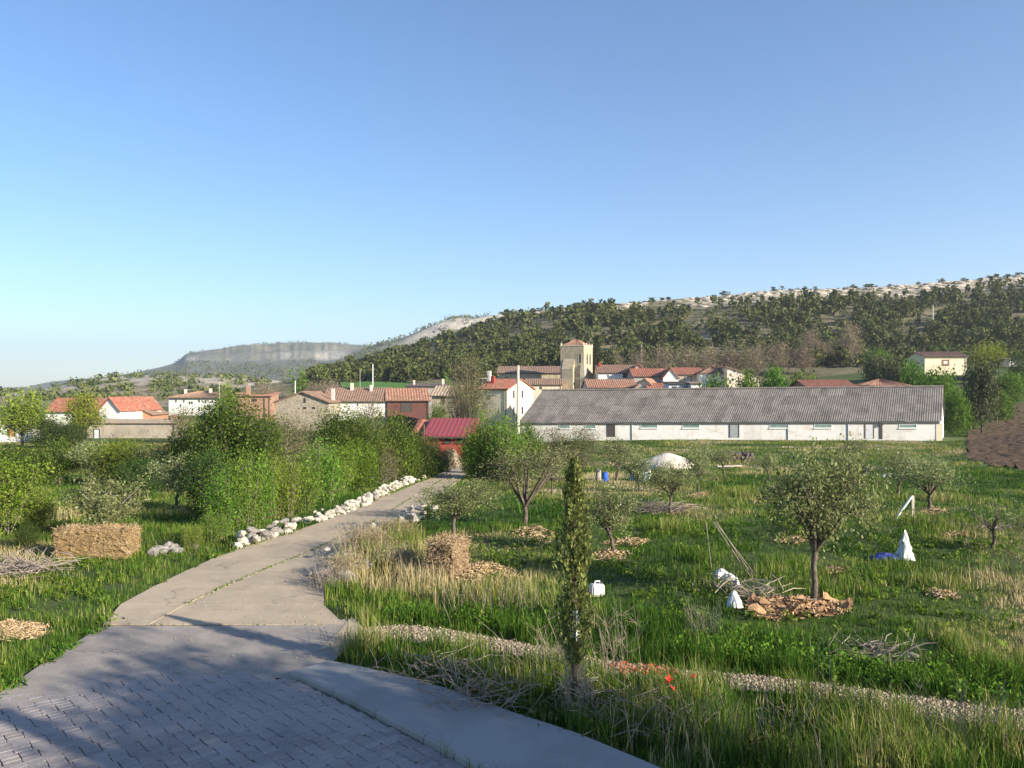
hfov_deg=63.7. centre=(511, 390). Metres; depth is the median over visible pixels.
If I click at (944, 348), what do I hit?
pine tree
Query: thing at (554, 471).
apple tree
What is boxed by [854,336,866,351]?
pine tree
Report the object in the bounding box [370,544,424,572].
dry weeds
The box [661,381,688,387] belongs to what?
house
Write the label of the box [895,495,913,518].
propped board
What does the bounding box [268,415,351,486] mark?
budding shrub
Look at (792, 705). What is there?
dry stalks
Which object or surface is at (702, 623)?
dry stalks
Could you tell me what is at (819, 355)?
pine tree
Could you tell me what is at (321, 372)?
pine tree
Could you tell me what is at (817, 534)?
apple tree
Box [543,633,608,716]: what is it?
dry tuft
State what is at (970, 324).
pine tree
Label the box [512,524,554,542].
mulch
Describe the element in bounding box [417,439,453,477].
dark shrub
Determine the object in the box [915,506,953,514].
mulch
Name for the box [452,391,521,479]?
leafy shrub
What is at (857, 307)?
pine tree
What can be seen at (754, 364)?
bare tree
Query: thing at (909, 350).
pine tree
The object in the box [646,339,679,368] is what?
bare tree
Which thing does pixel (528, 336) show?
pine tree
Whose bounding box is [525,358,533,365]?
pine tree
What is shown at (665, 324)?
pine tree
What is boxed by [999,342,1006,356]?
pine tree
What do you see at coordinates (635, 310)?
pine tree
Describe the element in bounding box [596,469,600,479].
barrel
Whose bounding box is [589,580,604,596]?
canister
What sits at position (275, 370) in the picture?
valley forest
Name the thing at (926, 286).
limestone outcrops
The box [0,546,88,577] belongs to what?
brush heap
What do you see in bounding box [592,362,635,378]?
house
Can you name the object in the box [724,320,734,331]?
pine tree
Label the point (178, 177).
sky
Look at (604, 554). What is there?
mulch
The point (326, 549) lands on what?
dry stone wall
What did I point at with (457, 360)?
pine tree
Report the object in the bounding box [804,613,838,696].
dry stalks
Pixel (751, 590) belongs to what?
branch pile
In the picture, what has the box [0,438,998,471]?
grass
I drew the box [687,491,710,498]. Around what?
mulch
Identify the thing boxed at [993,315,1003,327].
pine tree
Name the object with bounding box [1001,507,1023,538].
apple tree
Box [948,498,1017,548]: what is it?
apple tree
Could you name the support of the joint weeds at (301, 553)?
on the road
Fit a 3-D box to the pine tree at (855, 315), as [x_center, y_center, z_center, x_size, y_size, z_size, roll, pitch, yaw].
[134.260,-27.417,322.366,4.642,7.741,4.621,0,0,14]
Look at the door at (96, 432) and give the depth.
137.96 m
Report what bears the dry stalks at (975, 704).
on the ground at (52, 606)
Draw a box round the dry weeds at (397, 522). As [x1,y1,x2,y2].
[373,514,424,540]
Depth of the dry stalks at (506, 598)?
17.11 m
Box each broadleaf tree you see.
[176,384,285,488]
[232,405,298,482]
[303,402,376,464]
[323,409,391,478]
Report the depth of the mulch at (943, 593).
18.86 m
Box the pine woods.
[299,272,1023,384]
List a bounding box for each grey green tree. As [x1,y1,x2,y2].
[55,437,119,481]
[55,471,158,525]
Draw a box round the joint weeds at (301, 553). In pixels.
[185,474,450,602]
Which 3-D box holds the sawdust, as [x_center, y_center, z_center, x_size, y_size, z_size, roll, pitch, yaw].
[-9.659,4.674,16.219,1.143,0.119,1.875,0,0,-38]
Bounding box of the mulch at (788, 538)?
[774,534,807,543]
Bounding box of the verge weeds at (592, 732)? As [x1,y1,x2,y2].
[352,638,1023,767]
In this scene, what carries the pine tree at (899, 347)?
on the hill at (284, 387)
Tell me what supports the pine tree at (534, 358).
on the hill at (284, 387)
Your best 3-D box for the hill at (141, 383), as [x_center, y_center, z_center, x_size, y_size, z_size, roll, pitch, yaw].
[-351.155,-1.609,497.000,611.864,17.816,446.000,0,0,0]
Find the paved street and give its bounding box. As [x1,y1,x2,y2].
[0,668,466,767]
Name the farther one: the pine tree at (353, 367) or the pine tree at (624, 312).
the pine tree at (624, 312)
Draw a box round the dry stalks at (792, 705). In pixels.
[610,672,837,752]
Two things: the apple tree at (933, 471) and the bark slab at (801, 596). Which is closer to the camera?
the bark slab at (801, 596)
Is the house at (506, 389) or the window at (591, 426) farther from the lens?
the house at (506, 389)
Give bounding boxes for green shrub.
[0,437,35,483]
[0,445,64,534]
[32,433,97,486]
[66,426,152,485]
[153,413,203,484]
[213,382,241,418]
[319,437,370,495]
[338,437,390,491]
[367,406,426,482]
[390,444,427,479]
[426,399,449,419]
[513,417,547,467]
[696,368,735,387]
[725,367,770,386]
[758,363,792,386]
[787,365,816,386]
[861,345,896,380]
[890,356,933,385]
[913,363,965,389]
[930,372,958,421]
[944,384,976,436]
[959,383,989,429]
[986,388,1018,420]
[992,369,1023,400]
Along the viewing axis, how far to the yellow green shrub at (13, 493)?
26.90 m
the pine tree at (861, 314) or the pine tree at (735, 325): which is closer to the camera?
the pine tree at (735, 325)
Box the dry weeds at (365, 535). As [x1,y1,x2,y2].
[332,524,406,556]
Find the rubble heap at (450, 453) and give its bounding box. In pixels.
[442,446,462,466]
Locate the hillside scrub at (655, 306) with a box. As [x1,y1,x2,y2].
[326,281,1023,383]
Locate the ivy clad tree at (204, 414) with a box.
[192,394,230,471]
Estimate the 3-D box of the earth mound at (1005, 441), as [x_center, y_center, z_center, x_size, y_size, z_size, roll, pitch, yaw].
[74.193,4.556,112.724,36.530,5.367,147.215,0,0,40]
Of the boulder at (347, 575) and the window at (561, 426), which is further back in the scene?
the window at (561, 426)
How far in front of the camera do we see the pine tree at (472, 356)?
282.30 m
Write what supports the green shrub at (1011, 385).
on the ground at (52, 606)
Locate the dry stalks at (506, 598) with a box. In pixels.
[433,572,591,626]
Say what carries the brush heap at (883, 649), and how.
on the ground at (52, 606)
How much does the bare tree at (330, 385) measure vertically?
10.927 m
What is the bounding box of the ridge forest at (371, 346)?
[332,307,528,363]
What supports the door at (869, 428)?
in the farm shed at (904, 413)
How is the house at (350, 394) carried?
on the ground at (52, 606)
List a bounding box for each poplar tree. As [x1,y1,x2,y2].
[286,365,311,395]
[444,372,454,385]
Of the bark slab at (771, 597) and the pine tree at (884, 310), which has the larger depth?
the pine tree at (884, 310)
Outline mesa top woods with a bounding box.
[174,340,371,362]
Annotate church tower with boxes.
[560,339,592,388]
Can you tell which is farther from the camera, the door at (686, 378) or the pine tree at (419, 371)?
the pine tree at (419, 371)
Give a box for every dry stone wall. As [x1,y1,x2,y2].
[232,517,301,548]
[299,476,415,522]
[307,523,401,576]
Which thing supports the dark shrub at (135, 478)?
on the ground at (52, 606)
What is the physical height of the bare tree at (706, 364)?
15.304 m
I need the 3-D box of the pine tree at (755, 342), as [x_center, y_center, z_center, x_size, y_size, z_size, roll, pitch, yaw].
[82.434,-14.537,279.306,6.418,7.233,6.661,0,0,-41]
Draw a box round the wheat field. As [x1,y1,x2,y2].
[340,382,464,387]
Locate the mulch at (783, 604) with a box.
[745,593,855,621]
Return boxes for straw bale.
[51,520,144,560]
[422,530,473,580]
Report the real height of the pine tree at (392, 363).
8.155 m
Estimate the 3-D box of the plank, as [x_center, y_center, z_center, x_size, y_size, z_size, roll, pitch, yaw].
[15.007,5.218,56.916,1.971,0.064,0.300,0,0,-18]
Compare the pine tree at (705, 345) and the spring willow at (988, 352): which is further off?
the pine tree at (705, 345)
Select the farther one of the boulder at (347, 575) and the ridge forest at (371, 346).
the ridge forest at (371, 346)
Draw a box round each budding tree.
[259,406,319,477]
[343,394,395,459]
[438,375,475,417]
[443,348,496,417]
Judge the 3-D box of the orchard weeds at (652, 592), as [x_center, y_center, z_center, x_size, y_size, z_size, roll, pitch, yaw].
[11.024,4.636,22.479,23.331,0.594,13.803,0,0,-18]
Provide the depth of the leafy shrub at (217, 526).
25.38 m
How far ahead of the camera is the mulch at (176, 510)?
32.86 m
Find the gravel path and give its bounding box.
[356,625,1023,730]
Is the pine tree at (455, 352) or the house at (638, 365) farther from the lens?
the pine tree at (455, 352)
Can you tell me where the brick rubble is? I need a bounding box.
[610,661,681,674]
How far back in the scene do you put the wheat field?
250.86 m
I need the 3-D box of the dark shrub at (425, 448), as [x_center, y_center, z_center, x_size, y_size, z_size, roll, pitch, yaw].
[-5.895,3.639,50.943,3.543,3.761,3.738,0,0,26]
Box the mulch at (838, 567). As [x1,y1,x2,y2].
[817,565,849,575]
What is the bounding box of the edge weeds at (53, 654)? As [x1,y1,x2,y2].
[0,621,111,698]
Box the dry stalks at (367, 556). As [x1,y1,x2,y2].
[315,540,410,573]
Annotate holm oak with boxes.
[858,348,909,382]
[960,357,1008,432]
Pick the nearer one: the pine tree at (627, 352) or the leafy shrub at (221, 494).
the leafy shrub at (221, 494)
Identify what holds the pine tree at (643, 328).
on the hill at (284, 387)
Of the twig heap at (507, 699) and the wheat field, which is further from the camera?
the wheat field
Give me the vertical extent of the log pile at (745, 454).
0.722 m
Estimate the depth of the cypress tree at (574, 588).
11.88 m
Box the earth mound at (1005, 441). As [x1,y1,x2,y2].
[965,403,1023,468]
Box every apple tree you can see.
[143,443,226,509]
[409,474,519,533]
[533,450,567,492]
[543,431,600,466]
[567,474,643,554]
[589,435,652,481]
[613,450,653,493]
[629,457,704,514]
[676,437,723,494]
[689,446,715,465]
[706,446,740,473]
[744,451,785,479]
[750,431,919,600]
[833,449,868,472]
[870,442,943,495]
[876,451,975,508]
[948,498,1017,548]
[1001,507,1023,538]
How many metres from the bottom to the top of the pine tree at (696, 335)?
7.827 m
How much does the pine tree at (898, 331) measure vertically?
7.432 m
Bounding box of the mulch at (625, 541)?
[602,536,650,546]
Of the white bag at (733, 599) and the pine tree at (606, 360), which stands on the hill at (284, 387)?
the pine tree at (606, 360)
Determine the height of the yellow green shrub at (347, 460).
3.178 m
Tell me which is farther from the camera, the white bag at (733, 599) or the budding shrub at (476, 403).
the budding shrub at (476, 403)
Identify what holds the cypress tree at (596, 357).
on the ground at (52, 606)
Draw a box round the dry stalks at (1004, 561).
[973,543,1023,577]
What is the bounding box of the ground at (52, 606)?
[0,366,1023,767]
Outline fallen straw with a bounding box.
[455,561,522,581]
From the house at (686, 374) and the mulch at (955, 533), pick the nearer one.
the mulch at (955, 533)
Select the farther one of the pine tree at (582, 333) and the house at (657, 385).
the pine tree at (582, 333)
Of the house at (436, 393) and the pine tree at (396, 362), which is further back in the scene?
the pine tree at (396, 362)
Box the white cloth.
[895,530,914,560]
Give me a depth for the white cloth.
22.85 m
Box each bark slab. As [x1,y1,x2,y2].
[744,593,755,607]
[747,603,768,614]
[755,596,777,607]
[757,594,777,598]
[765,602,792,611]
[785,595,794,605]
[795,594,806,601]
[795,604,814,609]
[809,605,827,613]
[821,591,849,603]
[832,598,852,610]
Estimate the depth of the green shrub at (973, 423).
139.40 m
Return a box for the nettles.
[360,596,1023,707]
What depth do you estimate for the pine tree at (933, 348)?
251.05 m
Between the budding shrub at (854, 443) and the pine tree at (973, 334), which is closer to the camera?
the budding shrub at (854, 443)
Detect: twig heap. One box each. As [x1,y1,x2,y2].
[296,571,350,587]
[364,643,502,695]
[403,646,561,715]
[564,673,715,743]
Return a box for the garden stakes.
[706,521,753,574]
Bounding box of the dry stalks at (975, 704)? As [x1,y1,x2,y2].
[887,672,1023,757]
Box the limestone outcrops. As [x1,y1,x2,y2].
[490,275,1023,327]
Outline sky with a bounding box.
[0,0,1023,387]
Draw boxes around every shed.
[411,419,430,444]
[421,418,479,458]
[520,385,944,441]
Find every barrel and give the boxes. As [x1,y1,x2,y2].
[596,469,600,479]
[601,472,607,481]
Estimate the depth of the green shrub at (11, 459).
44.33 m
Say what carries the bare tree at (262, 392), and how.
on the ground at (52, 606)
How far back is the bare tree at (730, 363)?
234.93 m
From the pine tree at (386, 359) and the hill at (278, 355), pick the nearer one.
the pine tree at (386, 359)
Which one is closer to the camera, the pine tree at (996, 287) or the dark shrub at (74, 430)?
the dark shrub at (74, 430)
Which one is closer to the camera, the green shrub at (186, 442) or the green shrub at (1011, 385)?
the green shrub at (186, 442)
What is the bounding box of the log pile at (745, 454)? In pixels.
[718,451,754,461]
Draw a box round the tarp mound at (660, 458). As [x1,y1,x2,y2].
[639,453,693,469]
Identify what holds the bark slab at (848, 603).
on the mulch at (783, 604)
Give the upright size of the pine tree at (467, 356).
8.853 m
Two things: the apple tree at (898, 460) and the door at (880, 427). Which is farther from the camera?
the door at (880, 427)
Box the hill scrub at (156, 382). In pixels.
[0,371,286,400]
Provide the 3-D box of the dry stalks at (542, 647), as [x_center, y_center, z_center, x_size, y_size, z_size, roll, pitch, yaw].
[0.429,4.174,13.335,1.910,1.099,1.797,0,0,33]
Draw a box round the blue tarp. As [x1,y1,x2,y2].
[869,552,898,560]
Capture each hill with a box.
[0,375,282,406]
[2,378,93,390]
[123,342,368,379]
[240,277,1023,402]
[341,315,502,362]
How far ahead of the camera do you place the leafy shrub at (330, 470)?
36.81 m
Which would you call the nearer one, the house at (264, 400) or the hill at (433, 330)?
the house at (264, 400)
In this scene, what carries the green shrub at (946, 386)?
on the ground at (52, 606)
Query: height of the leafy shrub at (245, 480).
3.488 m
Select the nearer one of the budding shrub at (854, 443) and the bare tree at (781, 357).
the budding shrub at (854, 443)
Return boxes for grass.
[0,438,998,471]
[0,460,1023,523]
[0,575,1023,767]
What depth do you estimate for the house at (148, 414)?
168.30 m
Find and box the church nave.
[496,366,559,379]
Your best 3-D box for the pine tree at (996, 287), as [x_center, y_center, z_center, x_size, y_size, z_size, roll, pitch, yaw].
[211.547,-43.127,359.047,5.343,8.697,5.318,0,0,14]
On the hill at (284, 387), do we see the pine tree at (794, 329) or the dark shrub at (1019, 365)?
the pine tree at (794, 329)
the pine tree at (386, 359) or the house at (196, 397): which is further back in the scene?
the pine tree at (386, 359)
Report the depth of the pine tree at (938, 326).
285.41 m
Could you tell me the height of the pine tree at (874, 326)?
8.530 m
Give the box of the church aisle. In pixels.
[525,378,562,400]
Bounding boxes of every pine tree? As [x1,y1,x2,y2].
[307,367,318,385]
[312,368,328,384]
[320,363,331,382]
[339,367,346,381]
[341,364,351,381]
[344,355,354,362]
[345,362,357,378]
[354,367,362,381]
[356,366,371,381]
[373,353,393,365]
[373,360,384,377]
[374,364,388,380]
[379,362,387,379]
[385,360,396,370]
[386,365,396,377]
[391,358,400,366]
[398,356,415,376]
[413,347,424,356]
[413,365,425,382]
[415,350,432,361]
[418,336,431,350]
[437,358,447,372]
[440,361,454,376]
[440,364,452,378]
[444,338,454,350]
[449,343,462,352]
[452,349,460,360]
[453,355,461,374]
[460,352,471,369]
[469,352,478,364]
[476,364,485,379]
[478,346,489,357]
[481,363,490,379]
[488,334,507,346]
[498,355,509,365]
[503,352,509,363]
[508,353,518,365]
[510,332,525,353]
[513,357,526,365]
[515,350,523,358]
[518,340,529,349]
[523,350,532,364]
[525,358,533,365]
[527,333,535,339]
[529,345,539,355]
[530,350,540,365]
[542,331,551,344]
[547,329,556,341]
[548,327,560,337]
[549,343,559,356]
[555,323,565,336]
[569,314,578,330]
[575,327,589,343]
[595,308,608,323]
[597,332,603,345]
[601,348,610,359]
[603,357,610,364]
[606,325,617,344]
[608,356,621,364]
[612,344,625,351]
[619,310,630,322]
[622,348,632,364]
[623,336,642,354]
[626,326,634,338]
[630,307,642,318]
[635,323,648,340]
[643,345,652,362]
[644,307,657,323]
[649,344,655,357]
[657,321,670,337]
[658,342,675,357]
[671,340,684,349]
[675,330,684,343]
[681,325,694,334]
[686,343,693,356]
[691,332,702,345]
[692,337,706,351]
[694,336,703,350]
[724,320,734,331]
[731,322,741,337]
[736,350,747,367]
[747,337,764,351]
[770,336,780,352]
[772,297,779,308]
[779,333,794,349]
[781,294,792,308]
[790,293,796,304]
[790,327,798,339]
[790,338,799,349]
[792,343,799,354]
[798,311,810,324]
[800,328,806,338]
[802,347,826,367]
[815,327,833,341]
[825,336,838,344]
[828,343,837,363]
[836,328,845,339]
[836,345,853,363]
[838,349,851,366]
[849,311,859,325]
[850,304,860,317]
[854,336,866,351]
[856,309,866,324]
[860,318,872,331]
[864,322,879,334]
[873,319,882,327]
[874,298,886,313]
[878,305,890,321]
[880,330,888,343]
[885,349,901,360]
[891,329,905,344]
[895,341,906,361]
[899,345,917,360]
[906,327,918,341]
[910,333,933,349]
[915,332,928,347]
[923,319,934,333]
[928,329,949,344]
[928,345,941,350]
[931,318,947,338]
[934,307,942,321]
[938,344,949,351]
[940,307,949,317]
[946,303,957,310]
[951,343,961,351]
[956,314,967,326]
[958,329,972,343]
[963,313,969,327]
[966,319,973,327]
[967,327,979,343]
[969,307,981,324]
[976,327,988,342]
[979,318,987,329]
[987,321,993,334]
[990,281,1003,294]
[992,307,1010,321]
[992,322,1013,343]
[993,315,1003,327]
[999,321,1012,329]
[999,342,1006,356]
[1008,343,1021,357]
[1014,343,1023,351]
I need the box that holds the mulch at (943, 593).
[925,587,960,598]
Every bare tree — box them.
[252,379,278,408]
[300,376,324,390]
[313,374,341,390]
[610,346,624,364]
[626,341,654,368]
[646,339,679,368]
[671,343,700,367]
[691,339,725,369]
[713,343,747,370]
[736,337,772,375]
[764,335,796,376]
[789,340,816,374]
[796,321,828,365]
[816,337,839,365]
[832,318,865,362]
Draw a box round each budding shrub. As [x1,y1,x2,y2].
[119,430,181,481]
[160,396,199,440]
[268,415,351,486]
[359,434,409,483]
[424,432,444,459]
[439,441,459,471]
[460,378,507,439]
[533,417,573,459]
[565,421,606,458]
[840,437,872,455]
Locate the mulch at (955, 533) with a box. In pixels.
[936,529,969,536]
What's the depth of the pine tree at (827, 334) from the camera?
282.09 m
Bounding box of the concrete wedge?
[319,618,360,649]
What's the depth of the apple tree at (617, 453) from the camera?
47.66 m
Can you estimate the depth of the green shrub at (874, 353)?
200.06 m
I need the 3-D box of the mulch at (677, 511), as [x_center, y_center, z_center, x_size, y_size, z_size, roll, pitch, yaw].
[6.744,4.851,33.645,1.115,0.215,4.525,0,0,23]
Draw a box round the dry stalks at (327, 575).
[306,559,359,591]
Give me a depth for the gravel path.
13.27 m
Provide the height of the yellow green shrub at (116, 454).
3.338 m
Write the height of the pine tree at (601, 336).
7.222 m
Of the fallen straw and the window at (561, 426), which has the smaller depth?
the fallen straw
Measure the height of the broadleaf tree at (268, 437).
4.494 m
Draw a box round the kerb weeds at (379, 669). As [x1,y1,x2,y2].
[343,661,671,767]
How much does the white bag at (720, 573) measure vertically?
0.246 m
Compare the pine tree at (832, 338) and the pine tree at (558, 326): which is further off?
the pine tree at (558, 326)
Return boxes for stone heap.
[147,541,198,556]
[397,500,437,523]
[409,475,431,483]
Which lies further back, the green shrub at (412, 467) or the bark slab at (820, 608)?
the green shrub at (412, 467)
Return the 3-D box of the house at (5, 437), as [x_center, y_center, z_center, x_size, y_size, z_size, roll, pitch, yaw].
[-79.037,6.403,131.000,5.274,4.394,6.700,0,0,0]
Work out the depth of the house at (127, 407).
162.94 m
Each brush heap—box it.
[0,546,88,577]
[614,495,704,514]
[692,567,783,597]
[814,628,927,667]
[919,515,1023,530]
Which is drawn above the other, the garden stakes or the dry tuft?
the garden stakes
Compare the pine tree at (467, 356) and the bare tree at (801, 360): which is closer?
the bare tree at (801, 360)
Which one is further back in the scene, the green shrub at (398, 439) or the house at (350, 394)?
the house at (350, 394)
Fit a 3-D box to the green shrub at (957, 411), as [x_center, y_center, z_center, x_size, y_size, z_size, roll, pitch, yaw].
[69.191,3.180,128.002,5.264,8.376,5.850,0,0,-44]
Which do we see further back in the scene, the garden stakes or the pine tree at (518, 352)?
the pine tree at (518, 352)
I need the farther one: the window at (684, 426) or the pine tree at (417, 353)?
the pine tree at (417, 353)
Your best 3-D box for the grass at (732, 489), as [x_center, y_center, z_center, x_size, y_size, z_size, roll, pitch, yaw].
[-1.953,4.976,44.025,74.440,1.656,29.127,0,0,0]
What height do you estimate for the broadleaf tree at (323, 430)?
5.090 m
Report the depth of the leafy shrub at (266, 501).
29.96 m
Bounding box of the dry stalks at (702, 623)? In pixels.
[683,590,724,637]
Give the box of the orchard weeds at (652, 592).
[469,507,1023,656]
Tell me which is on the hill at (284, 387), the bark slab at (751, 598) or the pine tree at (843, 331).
the pine tree at (843, 331)
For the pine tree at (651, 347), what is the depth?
274.92 m
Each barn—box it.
[87,414,194,437]
[384,388,430,432]
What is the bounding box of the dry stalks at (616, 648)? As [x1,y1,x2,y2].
[588,598,650,677]
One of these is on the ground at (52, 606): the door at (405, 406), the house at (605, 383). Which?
the house at (605, 383)
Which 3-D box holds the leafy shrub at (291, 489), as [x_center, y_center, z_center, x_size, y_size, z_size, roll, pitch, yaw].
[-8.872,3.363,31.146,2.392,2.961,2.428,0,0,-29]
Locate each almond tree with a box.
[472,432,586,526]
[553,439,599,479]
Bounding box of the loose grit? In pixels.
[67,572,337,675]
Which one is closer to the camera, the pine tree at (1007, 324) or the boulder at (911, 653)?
the boulder at (911, 653)
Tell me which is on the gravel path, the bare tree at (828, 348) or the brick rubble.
the brick rubble
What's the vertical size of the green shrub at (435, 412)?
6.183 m
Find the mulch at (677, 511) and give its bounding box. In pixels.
[659,504,691,515]
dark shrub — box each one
[0,433,70,486]
[5,520,43,548]
[20,409,72,447]
[53,419,93,447]
[109,449,170,498]
[170,430,241,515]
[402,419,445,479]
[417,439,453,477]
[456,442,474,472]
[1004,345,1023,385]
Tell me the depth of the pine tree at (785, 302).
363.81 m
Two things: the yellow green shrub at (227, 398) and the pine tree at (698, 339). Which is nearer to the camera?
the yellow green shrub at (227, 398)
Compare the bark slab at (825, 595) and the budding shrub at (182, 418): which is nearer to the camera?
the bark slab at (825, 595)
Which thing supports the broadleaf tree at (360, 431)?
on the ground at (52, 606)
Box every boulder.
[335,571,357,584]
[354,562,372,569]
[900,651,919,660]
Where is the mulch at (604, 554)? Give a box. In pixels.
[592,547,629,560]
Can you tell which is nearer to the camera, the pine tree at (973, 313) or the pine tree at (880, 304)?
the pine tree at (973, 313)
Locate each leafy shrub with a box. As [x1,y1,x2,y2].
[4,481,61,531]
[176,518,207,549]
[192,452,252,527]
[192,504,239,543]
[203,427,272,527]
[234,428,287,521]
[259,443,311,519]
[278,441,330,514]
[293,420,357,502]
[451,411,493,479]
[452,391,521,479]
[478,398,538,480]
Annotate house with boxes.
[0,419,35,441]
[46,398,106,425]
[98,396,163,418]
[142,408,169,418]
[166,388,225,414]
[230,386,280,420]
[273,389,340,429]
[324,383,391,425]
[404,379,447,418]
[429,385,466,417]
[477,371,535,436]
[581,379,636,388]
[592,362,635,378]
[625,368,665,383]
[634,363,642,368]
[634,378,655,387]
[645,383,662,387]
[660,368,679,381]
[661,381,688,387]
[670,367,701,381]
[684,381,703,387]
[695,366,722,387]
[717,366,760,386]
[788,379,855,386]
[854,379,912,385]
[904,351,969,375]
[996,358,1021,366]
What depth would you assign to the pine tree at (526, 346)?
308.70 m
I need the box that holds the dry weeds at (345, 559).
[313,547,377,578]
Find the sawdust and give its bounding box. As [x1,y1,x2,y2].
[0,617,55,641]
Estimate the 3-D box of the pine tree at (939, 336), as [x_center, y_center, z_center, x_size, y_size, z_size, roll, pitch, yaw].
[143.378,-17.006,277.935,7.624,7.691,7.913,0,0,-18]
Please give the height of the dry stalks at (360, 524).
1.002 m
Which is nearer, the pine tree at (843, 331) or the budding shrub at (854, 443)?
the budding shrub at (854, 443)
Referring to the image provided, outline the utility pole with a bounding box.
[516,366,519,433]
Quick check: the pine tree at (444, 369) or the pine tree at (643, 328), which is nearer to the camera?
the pine tree at (444, 369)
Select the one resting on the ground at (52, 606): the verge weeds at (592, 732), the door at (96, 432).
the verge weeds at (592, 732)
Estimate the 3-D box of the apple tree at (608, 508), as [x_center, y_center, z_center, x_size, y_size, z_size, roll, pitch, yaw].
[2.720,3.544,23.957,2.628,2.500,2.381,0,0,31]
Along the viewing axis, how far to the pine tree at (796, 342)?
266.38 m
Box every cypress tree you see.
[552,456,598,713]
[593,336,601,375]
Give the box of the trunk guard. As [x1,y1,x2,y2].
[570,609,582,640]
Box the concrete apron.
[0,619,347,709]
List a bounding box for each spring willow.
[0,385,68,445]
[60,382,115,440]
[954,337,1019,376]
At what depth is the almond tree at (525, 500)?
28.80 m
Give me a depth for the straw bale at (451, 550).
20.63 m
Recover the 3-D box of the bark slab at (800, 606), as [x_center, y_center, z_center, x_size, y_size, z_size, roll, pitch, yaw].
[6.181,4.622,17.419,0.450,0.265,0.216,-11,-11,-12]
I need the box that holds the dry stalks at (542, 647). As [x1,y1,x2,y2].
[469,602,613,683]
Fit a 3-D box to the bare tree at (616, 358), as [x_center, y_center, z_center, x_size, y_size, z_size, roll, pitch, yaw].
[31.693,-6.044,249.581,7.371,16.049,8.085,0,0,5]
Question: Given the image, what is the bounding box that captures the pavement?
[290,660,659,767]
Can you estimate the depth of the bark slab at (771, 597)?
18.34 m
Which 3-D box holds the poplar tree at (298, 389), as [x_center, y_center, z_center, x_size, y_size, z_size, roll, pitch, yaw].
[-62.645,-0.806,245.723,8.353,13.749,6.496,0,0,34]
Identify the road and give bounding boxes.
[103,466,464,625]
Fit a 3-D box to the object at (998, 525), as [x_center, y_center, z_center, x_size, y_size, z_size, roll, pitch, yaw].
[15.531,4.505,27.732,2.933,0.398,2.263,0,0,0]
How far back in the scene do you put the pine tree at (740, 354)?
246.67 m
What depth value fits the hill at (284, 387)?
337.08 m
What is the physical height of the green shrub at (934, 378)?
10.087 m
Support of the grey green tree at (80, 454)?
on the ground at (52, 606)
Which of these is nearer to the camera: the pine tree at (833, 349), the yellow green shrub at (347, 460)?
the yellow green shrub at (347, 460)
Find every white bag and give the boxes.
[713,568,727,578]
[723,573,735,580]
[727,590,743,607]
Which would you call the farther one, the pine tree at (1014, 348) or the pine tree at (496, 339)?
the pine tree at (496, 339)
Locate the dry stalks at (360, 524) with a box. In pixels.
[330,516,390,550]
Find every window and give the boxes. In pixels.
[559,425,569,428]
[585,425,595,428]
[640,424,657,428]
[682,424,699,428]
[769,424,787,428]
[814,424,832,428]
[898,424,917,428]
[942,360,949,365]
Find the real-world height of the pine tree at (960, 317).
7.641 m
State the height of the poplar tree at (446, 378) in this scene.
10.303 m
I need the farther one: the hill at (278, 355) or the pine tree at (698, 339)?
the hill at (278, 355)
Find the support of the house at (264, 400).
on the ground at (52, 606)
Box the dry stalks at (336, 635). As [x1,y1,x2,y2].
[305,615,375,651]
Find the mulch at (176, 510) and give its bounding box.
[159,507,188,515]
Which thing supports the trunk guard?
attached to the cypress tree at (574, 588)
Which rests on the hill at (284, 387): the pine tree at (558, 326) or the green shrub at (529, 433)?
the pine tree at (558, 326)
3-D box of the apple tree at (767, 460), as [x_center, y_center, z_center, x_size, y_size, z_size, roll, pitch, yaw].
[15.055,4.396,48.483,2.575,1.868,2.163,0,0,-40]
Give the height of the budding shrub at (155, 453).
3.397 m
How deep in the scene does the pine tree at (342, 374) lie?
267.08 m
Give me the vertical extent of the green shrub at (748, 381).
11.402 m
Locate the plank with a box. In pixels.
[717,465,742,466]
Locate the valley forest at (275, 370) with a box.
[89,358,320,380]
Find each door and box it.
[93,429,99,437]
[401,402,411,411]
[607,424,614,436]
[684,376,691,381]
[729,424,738,437]
[865,424,873,437]
[879,426,882,438]
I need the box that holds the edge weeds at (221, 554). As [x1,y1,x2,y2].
[93,466,444,624]
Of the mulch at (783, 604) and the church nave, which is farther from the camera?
the church nave
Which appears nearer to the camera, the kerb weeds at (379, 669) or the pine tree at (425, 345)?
the kerb weeds at (379, 669)
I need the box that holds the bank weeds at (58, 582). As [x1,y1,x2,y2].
[0,550,216,675]
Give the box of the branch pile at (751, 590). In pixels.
[715,574,812,600]
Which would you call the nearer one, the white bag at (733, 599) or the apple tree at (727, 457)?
the white bag at (733, 599)
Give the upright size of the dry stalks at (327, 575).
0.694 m
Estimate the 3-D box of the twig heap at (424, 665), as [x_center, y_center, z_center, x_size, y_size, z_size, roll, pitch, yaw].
[-1.225,4.441,13.189,2.389,0.526,1.766,0,0,0]

